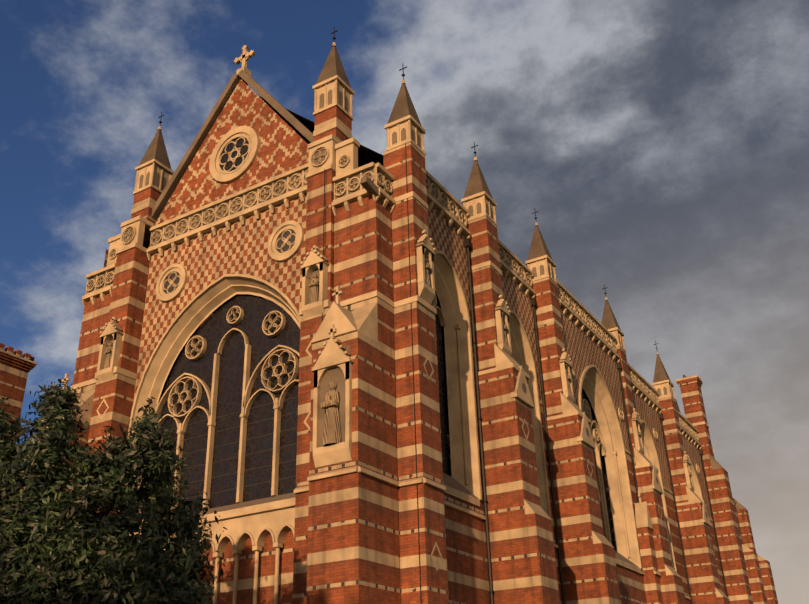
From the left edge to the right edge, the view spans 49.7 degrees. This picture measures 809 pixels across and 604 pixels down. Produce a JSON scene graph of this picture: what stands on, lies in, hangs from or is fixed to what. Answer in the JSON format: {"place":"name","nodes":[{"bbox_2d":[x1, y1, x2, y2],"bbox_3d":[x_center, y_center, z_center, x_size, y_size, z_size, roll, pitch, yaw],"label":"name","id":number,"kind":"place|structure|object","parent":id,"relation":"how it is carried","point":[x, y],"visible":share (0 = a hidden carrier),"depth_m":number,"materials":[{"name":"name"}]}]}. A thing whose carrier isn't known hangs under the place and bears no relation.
{"place":"outdoors","nodes":[
{"label":"outdoors","id":0,"kind":"place"},
{"bbox_2d":[0,378,231,603],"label":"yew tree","id":1,"kind":"object","parent":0,"point":[73,546],"visible":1,"depth_m":18.30,"materials":[{"name":"green plant"}]},
{"bbox_2d":[133,79,308,603],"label":"chapel wall","id":2,"kind":"structure","parent":0,"point":[210,258],"depth_m":33.61,"materials":[{"name":"red brick"}]},
{"bbox_2d":[0,106,777,603],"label":"brick buttresses","id":3,"kind":"structure","parent":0,"point":[356,540],"depth_m":29.98,"materials":[{"name":"red brick"}]},
{"bbox_2d":[0,42,765,603],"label":"chapel stone dressings","id":4,"kind":"structure","parent":3,"relation":"attached to","point":[260,522],"depth_m":32.90,"materials":[{"name":"beige stone"}]},
{"bbox_2d":[47,257,691,487],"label":"statues","id":5,"kind":"object","parent":4,"relation":"in","point":[332,431],"visible":0.5,"depth_m":25.35,"materials":[{"name":"beige stone"}]},
{"bbox_2d":[147,138,613,546],"bbox_3d":[4.748,6.573,46.331,10.750,15.150,38.360,-17,-30,27],"label":"window glass","id":6,"kind":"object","parent":4,"relation":"in","point":[215,328],"depth_m":31.13,"materials":[{"name":"black glass"}]},
{"bbox_2d":[163,230,612,538],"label":"window bars","id":7,"kind":"object","parent":6,"relation":"attached to","point":[286,234],"visible":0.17,"depth_m":31.23,"materials":[{"name":"black metal"}]},
{"bbox_2d":[138,46,685,382],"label":"spires","id":8,"kind":"object","parent":4,"relation":"on","point":[332,67],"visible":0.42,"depth_m":36.95,"materials":[{"name":"brown stone"}]},
{"bbox_2d":[87,70,747,567],"bbox_3d":[7.014,7.593,51.724,15.895,18.720,53.230,-17,-30,27],"label":"weathered chapel stone","id":9,"kind":"object","parent":3,"relation":"attached to","point":[371,188],"visible":0.42,"depth_m":34.22,"materials":[{"name":"beige stone"}]},
{"bbox_2d":[158,27,727,603],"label":"chapel ironwork","id":10,"kind":"object","parent":3,"relation":"attached to","point":[532,303],"visible":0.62,"depth_m":34.71,"materials":[{"name":"black metal"}]},
{"bbox_2d":[0,0,808,603],"label":"sky","id":11,"kind":"structure","parent":0,"point":[659,148],"materials":[{"name":"grey"}]},
{"bbox_2d":[143,95,680,472],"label":"chapel slate roofs","id":12,"kind":"structure","parent":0,"point":[366,155],"depth_m":37.97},
{"bbox_2d":[427,201,725,603],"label":"side brick wall","id":13,"kind":"structure","parent":0,"point":[467,565],"depth_m":38.34,"materials":[{"name":"red brick"}]}
]}

